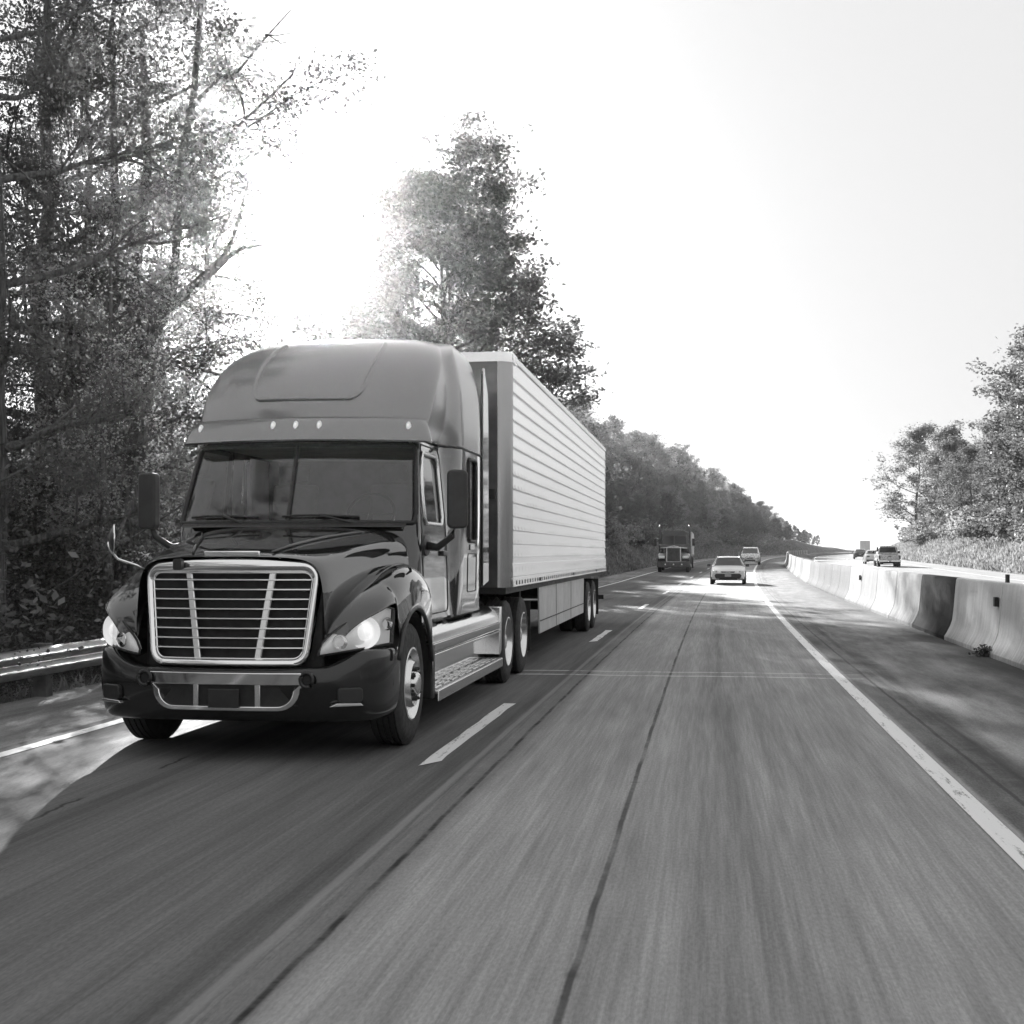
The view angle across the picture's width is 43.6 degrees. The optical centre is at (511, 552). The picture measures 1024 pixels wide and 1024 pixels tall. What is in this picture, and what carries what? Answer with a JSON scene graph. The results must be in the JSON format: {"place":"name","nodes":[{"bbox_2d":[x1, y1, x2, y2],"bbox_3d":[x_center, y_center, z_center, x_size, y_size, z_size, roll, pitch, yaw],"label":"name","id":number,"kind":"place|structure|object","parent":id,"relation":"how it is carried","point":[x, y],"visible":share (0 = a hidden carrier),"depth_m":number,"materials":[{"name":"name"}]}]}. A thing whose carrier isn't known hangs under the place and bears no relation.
{"place":"outdoors","nodes":[
{"label":"outdoors","id":0,"kind":"place"},
{"bbox_2d":[0,555,1023,1023],"bbox_3d":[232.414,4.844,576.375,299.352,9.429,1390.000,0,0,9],"label":"road","id":1,"kind":"structure","parent":0,"point":[698,799],"depth_m":7.15,"materials":[{"name":"asphalt"}]},
{"bbox_2d":[100,339,529,744],"bbox_3d":[-1.593,-0.352,14.116,3.148,3.965,8.520,0,0,9],"label":"truck tractor","id":2,"kind":"object","parent":1,"relation":"on","point":[328,570],"visible":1,"depth_m":11.55,"materials":[{"name":"black paint"}]},
{"bbox_2d":[0,555,764,756],"bbox_3d":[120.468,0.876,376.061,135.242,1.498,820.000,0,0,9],"label":"edge line","id":3,"kind":"object","parent":1,"relation":"on","point":[47,741],"visible":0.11,"depth_m":11.32,"materials":[{"name":"paint"}]},
{"bbox_2d":[420,703,515,764],"bbox_3d":[-0.342,1.625,11.789,0.148,0.001,4.100,0,0,9],"label":"lane marking","id":4,"kind":"object","parent":1,"relation":"on","point":[442,753],"visible":1,"depth_m":11.38,"materials":[{"name":"paint"}]},
{"bbox_2d":[460,351,605,632],"bbox_3d":[-0.298,-0.430,22.544,2.690,4.120,16.107,0,0,9],"label":"semi trailer","id":5,"kind":"object","parent":1,"relation":"on","point":[547,489],"visible":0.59,"depth_m":18.93,"materials":[{"name":"metal"}]},
{"bbox_2d":[654,524,694,571],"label":"conventional truck","id":6,"kind":"object","parent":1,"relation":"on","point":[674,548],"visible":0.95,"depth_m":95.65,"materials":[{"name":"metal"}]},
{"bbox_2d":[707,556,748,583],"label":"sedan","id":7,"kind":"object","parent":1,"relation":"on","point":[728,567],"visible":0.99,"depth_m":65.21,"materials":[{"name":"white paint"}]},
{"bbox_2d":[738,547,761,564],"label":"pickup truck","id":8,"kind":"object","parent":1,"relation":"on","point":[750,554],"visible":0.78,"depth_m":125.46,"materials":[{"name":"silver metal"}]},
{"bbox_2d":[815,563,828,589],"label":"concrete barrier","id":9,"kind":"object","parent":1,"relation":"on","point":[819,584],"visible":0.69,"depth_m":57.38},
{"bbox_2d":[821,564,832,592],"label":"concrete barrier","id":10,"kind":"object","parent":1,"relation":"on","point":[827,579],"visible":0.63,"depth_m":53.46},
{"bbox_2d":[827,564,841,595],"bbox_3d":[12.679,1.050,49.627,0.620,1.160,3.956,0,0,10],"label":"concrete barrier","id":11,"kind":"object","parent":1,"relation":"on","point":[835,581],"visible":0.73,"depth_m":49.51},
{"bbox_2d":[835,565,854,599],"bbox_3d":[12.003,1.050,45.684,0.620,1.160,3.956,0,0,10],"label":"concrete barrier","id":12,"kind":"object","parent":1,"relation":"on","point":[843,588],"visible":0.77,"depth_m":45.54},
{"bbox_2d":[844,567,863,604],"bbox_3d":[11.335,1.050,41.740,0.620,1.160,3.955,0,0,10],"label":"concrete barrier","id":13,"kind":"object","parent":1,"relation":"on","point":[854,590],"visible":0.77,"depth_m":41.56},
{"bbox_2d":[856,568,882,610],"bbox_3d":[10.673,1.050,37.794,0.620,1.160,3.955,0,0,9],"label":"concrete barrier","id":14,"kind":"object","parent":1,"relation":"on","point":[866,599],"visible":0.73,"depth_m":37.62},
{"bbox_2d":[870,570,901,617],"bbox_3d":[10.018,1.050,33.848,0.620,1.160,3.955,0,0,9],"label":"concrete barrier","id":15,"kind":"object","parent":1,"relation":"on","point":[883,603],"visible":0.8,"depth_m":33.67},
{"bbox_2d":[753,556,1023,869],"bbox_3d":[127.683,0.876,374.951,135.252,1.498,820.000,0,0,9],"label":"edge line","id":16,"kind":"object","parent":1,"relation":"on","point":[1010,843],"visible":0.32,"depth_m":9.73,"materials":[{"name":"paint"}]},
{"bbox_2d":[889,572,922,626],"bbox_3d":[9.370,1.050,29.901,0.620,1.160,3.955,0,0,9],"label":"concrete barrier","id":17,"kind":"object","parent":1,"relation":"on","point":[905,609],"visible":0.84,"depth_m":29.71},
{"bbox_2d":[912,574,960,639],"bbox_3d":[8.729,1.050,25.952,0.620,1.160,3.955,0,0,9],"label":"concrete barrier","id":18,"kind":"object","parent":1,"relation":"on","point":[934,615],"visible":0.73,"depth_m":25.72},
{"bbox_2d":[944,574,1009,652],"bbox_3d":[8.096,0.985,22.003,0.620,1.290,3.955,0,0,9],"label":"concrete barrier","id":19,"kind":"object","parent":1,"relation":"on","point":[975,622],"visible":0.78,"depth_m":21.77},
{"bbox_2d":[968,644,991,656],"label":"weed clump","id":20,"kind":"object","parent":1,"relation":"on","point":[983,651],"visible":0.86,"depth_m":20.09,"materials":[{"name":"grey plant"}]},
{"bbox_2d":[989,583,1023,669],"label":"concrete barrier","id":21,"kind":"object","parent":1,"relation":"on","point":[1008,647],"visible":1,"depth_m":19.14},
{"bbox_2d":[0,437,1023,703],"bbox_3d":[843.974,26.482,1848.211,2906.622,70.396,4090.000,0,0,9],"label":"ground","id":22,"kind":"structure","parent":0,"point":[814,547],"depth_m":134.57,"materials":[{"name":"soil"}]},
{"bbox_2d":[0,557,65,682],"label":"shrub","id":23,"kind":"object","parent":22,"relation":"on","point":[64,618],"visible":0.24,"depth_m":15.57,"materials":[{"name":"white plant"}]},
{"bbox_2d":[0,608,80,699],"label":"shrub","id":24,"kind":"object","parent":22,"relation":"on","point":[19,664],"visible":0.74,"depth_m":13.85,"materials":[{"name":"white plant"}]},
{"bbox_2d":[0,498,80,583],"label":"shrub","id":25,"kind":"object","parent":22,"relation":"on","point":[27,532],"visible":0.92,"depth_m":17.39,"materials":[{"name":"white plant"}]},
{"bbox_2d":[0,611,100,697],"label":"shrub","id":26,"kind":"object","parent":22,"relation":"on","point":[25,680],"visible":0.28,"depth_m":15.96,"materials":[{"name":"white plant"}]},
{"bbox_2d":[0,666,101,702],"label":"weeds","id":27,"kind":"object","parent":22,"relation":"on","point":[63,685],"visible":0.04,"depth_m":15.87,"materials":[{"name":"white plant"}]},
{"bbox_2d":[0,638,106,696],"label":"guardrail","id":28,"kind":"object","parent":22,"relation":"on","point":[62,659],"visible":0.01,"depth_m":14.49,"materials":[{"name":"metal"}]},
{"bbox_2d":[0,433,108,508],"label":"shrub","id":29,"kind":"object","parent":22,"relation":"on","point":[28,465],"visible":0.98,"depth_m":16.80,"materials":[{"name":"white plant"}]},
{"bbox_2d":[0,576,109,689],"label":"shrub","id":30,"kind":"object","parent":22,"relation":"on","point":[58,674],"visible":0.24,"depth_m":17.55,"materials":[{"name":"white plant"}]},
{"bbox_2d":[0,511,117,651],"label":"shrub","id":31,"kind":"object","parent":22,"relation":"on","point":[43,598],"visible":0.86,"depth_m":14.42,"materials":[{"name":"white plant"}]},
{"bbox_2d":[6,500,124,670],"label":"shrub","id":32,"kind":"object","parent":22,"relation":"on","point":[59,596],"visible":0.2,"depth_m":19.78,"materials":[{"name":"grey plant"}]},
{"bbox_2d":[6,403,124,671],"bbox_3d":[-10.106,-0.164,20.550,9.117,5.505,12.697,0,0,22],"label":"shrub","id":33,"kind":"object","parent":22,"relation":"on","point":[19,476],"visible":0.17,"depth_m":20.71,"materials":[{"name":"white plant"}]},
{"bbox_2d":[8,562,134,677],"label":"shrub","id":34,"kind":"object","parent":22,"relation":"on","point":[81,634],"visible":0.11,"depth_m":18.67,"materials":[{"name":"white plant"}]},
{"bbox_2d":[6,440,149,642],"bbox_3d":[-10.005,0.129,21.647,11.135,5.124,9.450,0,0,40],"label":"shrub","id":35,"kind":"object","parent":22,"relation":"on","point":[79,566],"visible":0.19,"depth_m":20.52,"materials":[{"name":"white plant"}]},
{"bbox_2d":[0,41,174,646],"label":"broadleaf tree","id":36,"kind":"object","parent":22,"relation":"on","point":[36,166],"visible":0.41,"depth_m":21.67,"materials":[{"name":"white plant"}]},
{"bbox_2d":[8,417,179,617],"bbox_3d":[-8.969,-0.001,24.268,8.164,5.162,8.106,0,0,33],"label":"shrub","id":37,"kind":"object","parent":22,"relation":"on","point":[41,560],"visible":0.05,"depth_m":23.08,"materials":[{"name":"white plant"}]},
{"bbox_2d":[8,478,180,648],"bbox_3d":[-7.755,0.547,22.189,10.397,4.299,9.111,0,0,30],"label":"shrub","id":38,"kind":"object","parent":22,"relation":"on","point":[84,559],"visible":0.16,"depth_m":20.97,"materials":[{"name":"white plant"}]},
{"bbox_2d":[8,482,181,645],"bbox_3d":[-7.097,0.568,23.849,7.025,4.248,7.916,0,0,-38],"label":"shrub","id":39,"kind":"object","parent":22,"relation":"on","point":[149,543],"visible":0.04,"depth_m":23.26,"materials":[{"name":"white plant"}]},
{"bbox_2d":[12,409,197,593],"bbox_3d":[-8.412,-0.246,27.417,10.987,5.559,9.067,0,0,-12],"label":"shrub","id":40,"kind":"object","parent":22,"relation":"on","point":[167,498],"depth_m":26.61,"materials":[{"name":"white plant"}]},
{"bbox_2d":[0,455,242,677],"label":"shrub","id":41,"kind":"object","parent":22,"relation":"on","point":[28,614],"visible":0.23,"depth_m":18.43,"materials":[{"name":"white plant"}]},
{"bbox_2d":[3,123,246,635],"bbox_3d":[-6.293,-2.101,20.268,5.029,8.983,4.999,0,0,-12],"label":"broadleaf tree","id":42,"kind":"object","parent":22,"relation":"on","point":[85,194],"visible":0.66,"depth_m":20.10,"materials":[{"name":"white plant"}]},
{"bbox_2d":[8,398,242,617],"bbox_3d":[-9.628,-0.370,26.917,12.585,5.876,10.628,0,0,-2],"label":"shrub","id":43,"kind":"object","parent":22,"relation":"on","point":[161,516],"visible":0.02,"depth_m":25.67,"materials":[{"name":"white plant"}]},
{"bbox_2d":[14,413,242,554],"bbox_3d":[-8.927,-0.552,31.521,11.984,6.453,12.432,0,0,-1],"label":"shrub","id":44,"kind":"object","parent":22,"relation":"on","point":[172,500],"visible":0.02,"depth_m":29.98,"materials":[{"name":"white plant"}]},
{"bbox_2d":[0,0,271,686],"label":"broadleaf tree","id":45,"kind":"object","parent":22,"relation":"on","point":[7,350],"visible":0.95,"depth_m":18.13,"materials":[{"name":"grey plant"}]},
{"bbox_2d":[0,0,272,534],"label":"broadleaf tree","id":46,"kind":"object","parent":22,"relation":"on","point":[75,120],"visible":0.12,"depth_m":30.33,"materials":[{"name":"white plant"}]},
{"bbox_2d":[19,160,299,528],"bbox_3d":[-8.402,-3.823,30.685,6.562,11.790,6.600,0,0,-19],"label":"broadleaf tree","id":47,"kind":"object","parent":22,"relation":"on","point":[177,375],"visible":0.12,"depth_m":30.56,"materials":[{"name":"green plant"}]},
{"bbox_2d":[0,0,327,551],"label":"broadleaf tree","id":48,"kind":"object","parent":22,"relation":"on","point":[115,326],"visible":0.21,"depth_m":26.24,"materials":[{"name":"grey plant"}]},
{"bbox_2d":[20,0,320,588],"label":"bare tree","id":49,"kind":"object","parent":22,"relation":"on","point":[223,258],"visible":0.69,"depth_m":22.21,"materials":[{"name":"grey plant"}]},
{"bbox_2d":[117,298,235,503],"bbox_3d":[-10.540,-3.442,41.628,5.971,10.668,5.937,0,0,2],"label":"broadleaf tree","id":50,"kind":"object","parent":22,"relation":"on","point":[194,361],"visible":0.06,"depth_m":41.54,"materials":[{"name":"white plant"}]},
{"bbox_2d":[0,0,385,631],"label":"broadleaf tree","id":51,"kind":"object","parent":22,"relation":"on","point":[48,15],"visible":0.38,"depth_m":23.52,"materials":[{"name":"grey plant"}]},
{"bbox_2d":[251,285,352,351],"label":"broadleaf tree","id":52,"kind":"object","parent":22,"relation":"on","point":[297,326],"visible":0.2,"depth_m":93.68,"materials":[{"name":"white plant"}]},
{"bbox_2d":[263,104,642,515],"bbox_3d":[-2.676,-9.944,62.101,18.264,21.829,19.959,0,0,24],"label":"tall tree","id":53,"kind":"object","parent":22,"relation":"on","point":[437,203],"visible":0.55,"depth_m":59.87,"materials":[{"name":"grey plant"}]},
{"bbox_2d":[415,280,595,421],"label":"broadleaf tree","id":54,"kind":"object","parent":22,"relation":"on","point":[473,347],"visible":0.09,"depth_m":71.47,"materials":[{"name":"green plant"}]},
{"bbox_2d":[557,394,614,441],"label":"broadleaf tree","id":55,"kind":"object","parent":22,"relation":"on","point":[597,426],"visible":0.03,"depth_m":202.35,"materials":[{"name":"white plant"}]},
{"bbox_2d":[568,395,612,456],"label":"broadleaf tree","id":56,"kind":"object","parent":22,"relation":"on","point":[587,409],"visible":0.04,"depth_m":216.77,"materials":[{"name":"white plant"}]},
{"bbox_2d":[567,393,619,460],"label":"broadleaf tree","id":57,"kind":"object","parent":22,"relation":"on","point":[605,446],"visible":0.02,"depth_m":209.76,"materials":[{"name":"white plant"}]},
{"bbox_2d":[605,475,620,520],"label":"broadleaf tree","id":58,"kind":"object","parent":22,"relation":"on","point":[611,494],"visible":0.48,"depth_m":138.88,"materials":[{"name":"grey plant"}]},
{"bbox_2d":[599,422,626,465],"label":"broadleaf tree","id":59,"kind":"object","parent":22,"relation":"on","point":[607,433],"visible":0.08,"depth_m":236.61,"materials":[{"name":"white plant"}]},
{"bbox_2d":[605,454,626,513],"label":"broadleaf tree","id":60,"kind":"object","parent":22,"relation":"on","point":[611,461],"visible":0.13,"depth_m":180.18,"materials":[{"name":"grey plant"}]},
{"bbox_2d":[603,413,633,466],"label":"broadleaf tree","id":61,"kind":"object","parent":22,"relation":"on","point":[616,425],"visible":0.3,"depth_m":249.31,"materials":[{"name":"white plant"}]},
{"bbox_2d":[605,530,635,547],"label":"bush","id":62,"kind":"object","parent":22,"relation":"on","point":[619,542],"visible":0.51,"depth_m":116.84,"materials":[{"name":"grey plant"}]},
{"bbox_2d":[620,522,648,544],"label":"bush","id":63,"kind":"object","parent":22,"relation":"on","point":[635,532],"visible":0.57,"depth_m":132.25,"materials":[{"name":"white plant"}]},
{"bbox_2d":[618,453,655,513],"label":"broadleaf tree","id":64,"kind":"object","parent":22,"relation":"on","point":[630,460],"visible":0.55,"depth_m":201.97,"materials":[{"name":"grey plant"}]},
{"bbox_2d":[617,517,658,546],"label":"bush","id":65,"kind":"object","parent":22,"relation":"on","point":[650,536],"visible":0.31,"depth_m":136.40,"materials":[{"name":"white plant"}]},
{"bbox_2d":[619,428,658,491],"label":"broadleaf tree","id":66,"kind":"object","parent":22,"relation":"on","point":[639,441],"visible":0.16,"depth_m":265.45,"materials":[{"name":"grey plant"}]},
{"bbox_2d":[624,456,655,518],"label":"broadleaf tree","id":67,"kind":"object","parent":22,"relation":"on","point":[642,469],"visible":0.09,"depth_m":211.14,"materials":[{"name":"grey plant"}]},
{"bbox_2d":[626,448,665,519],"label":"broadleaf tree","id":68,"kind":"object","parent":22,"relation":"on","point":[631,452],"visible":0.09,"depth_m":227.05,"materials":[{"name":"grey plant"}]},
{"bbox_2d":[628,513,674,537],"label":"bush","id":69,"kind":"object","parent":22,"relation":"on","point":[654,530],"visible":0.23,"depth_m":150.39,"materials":[{"name":"grey plant"}]},
{"bbox_2d":[639,484,664,527],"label":"broadleaf tree","id":70,"kind":"object","parent":22,"relation":"on","point":[650,489],"visible":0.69,"depth_m":181.51,"materials":[{"name":"grey plant"}]},
{"bbox_2d":[640,456,664,520],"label":"broadleaf tree","id":71,"kind":"object","parent":22,"relation":"on","point":[649,461],"visible":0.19,"depth_m":217.70,"materials":[{"name":"grey plant"}]},
{"bbox_2d":[631,428,674,489],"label":"broadleaf tree","id":72,"kind":"object","parent":22,"relation":"on","point":[652,439],"visible":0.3,"depth_m":276.16,"materials":[{"name":"white plant"}]},
{"bbox_2d":[649,440,681,475],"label":"broadleaf tree","id":73,"kind":"object","parent":22,"relation":"on","point":[661,446],"visible":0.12,"depth_m":286.82,"materials":[{"name":"white plant"}]},
{"bbox_2d":[654,492,685,528],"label":"broadleaf tree","id":74,"kind":"object","parent":22,"relation":"on","point":[666,497],"visible":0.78,"depth_m":195.86,"materials":[{"name":"grey plant"}]},
{"bbox_2d":[655,484,685,525],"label":"broadleaf tree","id":75,"kind":"object","parent":22,"relation":"on","point":[669,489],"visible":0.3,"depth_m":209.41,"materials":[{"name":"grey plant"}]},
{"bbox_2d":[661,495,691,530],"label":"broadleaf tree","id":76,"kind":"object","parent":22,"relation":"on","point":[678,520],"visible":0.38,"depth_m":203.19,"materials":[{"name":"grey plant"}]},
{"bbox_2d":[664,471,701,512],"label":"broadleaf tree","id":77,"kind":"object","parent":22,"relation":"on","point":[676,480],"visible":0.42,"depth_m":257.24,"materials":[{"name":"grey plant"}]},
{"bbox_2d":[666,443,700,485],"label":"broadleaf tree","id":78,"kind":"object","parent":22,"relation":"on","point":[679,457],"visible":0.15,"depth_m":319.14,"materials":[{"name":"grey plant"}]},
{"bbox_2d":[676,522,709,539],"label":"bush","id":79,"kind":"object","parent":22,"relation":"on","point":[693,528],"visible":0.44,"depth_m":212.78,"materials":[{"name":"white plant"}]},
{"bbox_2d":[587,513,803,578],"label":"grass","id":80,"kind":"structure","parent":22,"relation":"on","point":[706,552],"depth_m":135.32,"materials":[{"name":"grey"}]},
{"bbox_2d":[690,478,712,521],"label":"broadleaf tree","id":81,"kind":"object","parent":22,"relation":"on","point":[701,495],"visible":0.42,"depth_m":290.39,"materials":[{"name":"grey plant"}]},
{"bbox_2d":[700,467,733,493],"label":"broadleaf tree","id":82,"kind":"object","parent":22,"relation":"on","point":[714,477],"visible":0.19,"depth_m":383.62,"materials":[{"name":"grey plant"}]},
{"bbox_2d":[754,500,771,532],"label":"broadleaf tree","id":83,"kind":"object","parent":22,"relation":"on","point":[759,509],"visible":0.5,"depth_m":406.37,"materials":[{"name":"grey plant"}]},
{"bbox_2d":[863,420,948,535],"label":"broadleaf tree","id":84,"kind":"object","parent":22,"relation":"on","point":[920,434],"visible":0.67,"depth_m":197.65,"materials":[{"name":"white plant"}]},
{"bbox_2d":[914,515,946,538],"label":"bush","id":85,"kind":"object","parent":22,"relation":"on","point":[927,521],"visible":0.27,"depth_m":173.66,"materials":[{"name":"white plant"}]},
{"bbox_2d":[923,515,962,539],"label":"bush","id":86,"kind":"object","parent":22,"relation":"on","point":[941,533],"visible":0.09,"depth_m":153.41,"materials":[{"name":"white plant"}]},
{"bbox_2d":[915,419,981,521],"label":"broadleaf tree","id":87,"kind":"object","parent":22,"relation":"on","point":[947,431],"visible":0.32,"depth_m":186.96,"materials":[{"name":"white plant"}]},
{"bbox_2d":[931,515,971,536],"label":"bush","id":88,"kind":"object","parent":22,"relation":"on","point":[953,533],"visible":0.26,"depth_m":140.32,"materials":[{"name":"white plant"}]},
{"bbox_2d":[921,433,985,517],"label":"broadleaf tree","id":89,"kind":"object","parent":22,"relation":"on","point":[949,446],"visible":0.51,"depth_m":173.65,"materials":[{"name":"white plant"}]},
{"bbox_2d":[891,532,1023,573],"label":"grass","id":90,"kind":"structure","parent":22,"relation":"on","point":[962,552],"depth_m":118.57,"materials":[{"name":"white"}]},
{"bbox_2d":[944,501,988,526],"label":"bush","id":91,"kind":"object","parent":22,"relation":"on","point":[962,515],"visible":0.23,"depth_m":148.16,"materials":[{"name":"white plant"}]},
{"bbox_2d":[938,439,1005,521],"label":"broadleaf tree","id":92,"kind":"object","parent":22,"relation":"on","point":[968,454],"visible":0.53,"depth_m":156.02,"materials":[{"name":"white plant"}]},
{"bbox_2d":[955,505,1013,539],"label":"bush","id":93,"kind":"object","parent":22,"relation":"on","point":[975,531],"visible":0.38,"depth_m":123.85,"materials":[{"name":"white plant"}]},
{"bbox_2d":[961,419,1021,510],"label":"broadleaf tree","id":94,"kind":"object","parent":22,"relation":"on","point":[979,440],"visible":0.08,"depth_m":165.18,"materials":[{"name":"white plant"}]},
{"bbox_2d":[966,418,1021,514],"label":"broadleaf tree","id":95,"kind":"object","parent":22,"relation":"on","point":[984,495],"visible":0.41,"depth_m":140.94,"materials":[{"name":"grey plant"}]},
{"bbox_2d":[965,323,1023,504],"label":"broadleaf tree","id":96,"kind":"object","parent":22,"relation":"on","point":[1016,457],"visible":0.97,"depth_m":112.93,"materials":[{"name":"white plant"}]},
{"bbox_2d":[976,505,1023,540],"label":"bush","id":97,"kind":"object","parent":22,"relation":"on","point":[1001,527],"visible":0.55,"depth_m":114.08,"materials":[{"name":"white plant"}]},
{"bbox_2d":[977,391,1023,511],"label":"broadleaf tree","id":98,"kind":"object","parent":22,"relation":"on","point":[1008,434],"visible":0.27,"depth_m":120.85,"materials":[{"name":"white plant"}]},
{"bbox_2d":[1005,503,1023,546],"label":"bush","id":99,"kind":"object","parent":22,"relation":"on","point":[1015,515],"visible":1,"depth_m":91.32,"materials":[{"name":"white plant"}]},
{"bbox_2d":[0,0,1023,549],"label":"sky","id":100,"kind":"structure","parent":0,"point":[787,234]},
{"bbox_2d":[796,552,853,560],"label":"median strip","id":101,"kind":"object","parent":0,"point":[808,556],"visible":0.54,"depth_m":257.60,"materials":[{"name":"concrete"}]},
{"bbox_2d":[812,554,1023,583],"bbox_3d":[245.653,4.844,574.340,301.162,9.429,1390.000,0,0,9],"label":"opposite road","id":102,"kind":"structure","parent":0,"point":[849,560],"depth_m":106.39,"materials":[{"name":"asphalt"}]},
{"bbox_2d":[872,546,900,566],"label":"pickup truck","id":103,"kind":"object","parent":102,"relation":"on","point":[886,555],"visible":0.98,"depth_m":114.49,"materials":[{"name":"silver metal"}]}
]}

